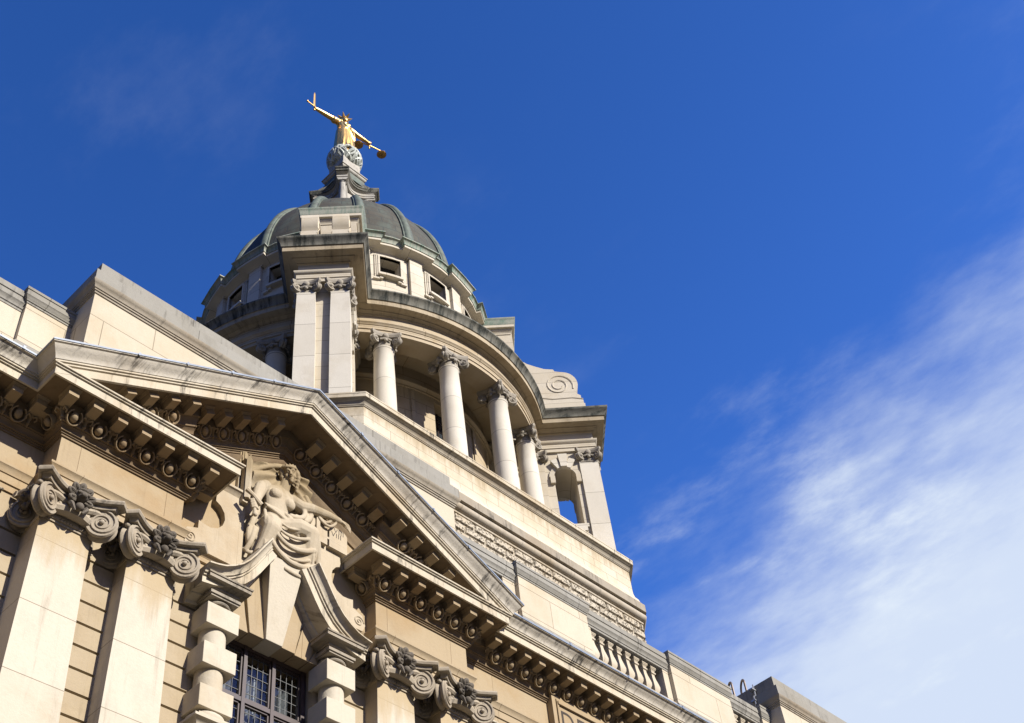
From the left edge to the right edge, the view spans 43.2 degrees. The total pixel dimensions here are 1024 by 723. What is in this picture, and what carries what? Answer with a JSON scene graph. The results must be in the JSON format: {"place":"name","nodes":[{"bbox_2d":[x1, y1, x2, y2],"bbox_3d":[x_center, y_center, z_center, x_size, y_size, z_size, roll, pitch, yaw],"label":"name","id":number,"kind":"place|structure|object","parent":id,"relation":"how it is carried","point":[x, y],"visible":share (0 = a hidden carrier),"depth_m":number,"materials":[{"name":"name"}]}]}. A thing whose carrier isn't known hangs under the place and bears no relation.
{"place":"outdoors","nodes":[
{"label":"outdoors","id":0,"kind":"place"},
{"bbox_2d":[0,334,710,722],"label":"courthouse wing","id":1,"kind":"structure","parent":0,"point":[134,588],"depth_m":17.94,"materials":[{"name":"beige stone"}]},
{"bbox_2d":[0,277,76,353],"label":"balustrade","id":2,"kind":"object","parent":1,"relation":"on","point":[34,320],"visible":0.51,"depth_m":18.64,"materials":[{"name":"stone"}]},
{"bbox_2d":[62,263,460,531],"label":"attic block","id":3,"kind":"structure","parent":1,"relation":"on","point":[110,307],"depth_m":19.94,"materials":[{"name":"stone"}]},
{"bbox_2d":[222,640,305,722],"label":"window","id":4,"kind":"structure","parent":1,"relation":"in","point":[251,681],"depth_m":17.73,"materials":[{"name":"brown wood"}]},
{"bbox_2d":[239,455,350,579],"bbox_3d":[-3.460,2.314,19.376,0.497,2.377,3.120,-39,-55,24],"label":"relief sculpture","id":5,"kind":"object","parent":1,"relation":"attached to","point":[285,513],"visible":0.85,"depth_m":19.33,"materials":[{"name":"stone"}]},
{"bbox_2d":[196,144,646,642],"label":"domed tower","id":6,"kind":"structure","parent":1,"relation":"on","point":[342,290],"depth_m":45.80,"materials":[{"name":"stone"}]},
{"bbox_2d":[227,280,248,310],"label":"attic window","id":7,"kind":"structure","parent":6,"relation":"in","point":[244,287],"depth_m":51.55,"materials":[{"name":"stone"}]},
{"bbox_2d":[262,262,282,294],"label":"attic window","id":8,"kind":"structure","parent":6,"relation":"in","point":[269,285],"depth_m":50.44,"materials":[{"name":"stone"}]},
{"bbox_2d":[307,93,385,158],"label":"golden statue","id":9,"kind":"object","parent":6,"relation":"on","point":[346,133],"visible":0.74,"depth_m":68.50,"materials":[{"name":"gold metal"}]},
{"bbox_2d":[373,253,406,287],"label":"attic window","id":10,"kind":"structure","parent":6,"relation":"in","point":[380,273],"depth_m":51.06,"materials":[{"name":"stone"}]},
{"bbox_2d":[424,271,449,306],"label":"attic window","id":11,"kind":"structure","parent":6,"relation":"in","point":[429,294],"depth_m":51.84,"materials":[{"name":"stone"}]},
{"bbox_2d":[435,414,442,439],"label":"drum window","id":12,"kind":"structure","parent":6,"relation":"in","point":[438,420],"depth_m":46.66,"materials":[{"name":"black glass"}]},
{"bbox_2d":[460,302,470,317],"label":"attic window","id":13,"kind":"structure","parent":6,"relation":"in","point":[463,310],"depth_m":53.63,"materials":[{"name":"stone"}]},
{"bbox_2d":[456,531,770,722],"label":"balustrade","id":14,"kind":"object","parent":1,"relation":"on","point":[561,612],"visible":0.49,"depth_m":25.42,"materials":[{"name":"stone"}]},
{"bbox_2d":[737,676,846,722],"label":"attic block","id":15,"kind":"structure","parent":1,"relation":"on","point":[781,702],"depth_m":28.74,"materials":[{"name":"stone"}]},
{"bbox_2d":[728,681,735,695],"bbox_3d":[5.072,8.387,28.222,0.076,3.153,0.561,-1,-49,-7],"label":"ladder rail","id":16,"kind":"object","parent":15,"relation":"attached to","point":[731,684],"visible":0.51,"depth_m":29.03,"materials":[{"name":"metal"}]},
{"bbox_2d":[740,679,746,693],"bbox_3d":[5.449,8.530,28.579,0.076,3.423,0.561,-1,-49,-7],"label":"ladder rail","id":17,"kind":"object","parent":15,"relation":"attached to","point":[743,682],"visible":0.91,"depth_m":29.71,"materials":[{"name":"metal"}]},
{"bbox_2d":[0,0,1023,722],"label":"sky","id":18,"kind":"structure","parent":0,"point":[780,243],"materials":[{"name":"blue"}]}
]}

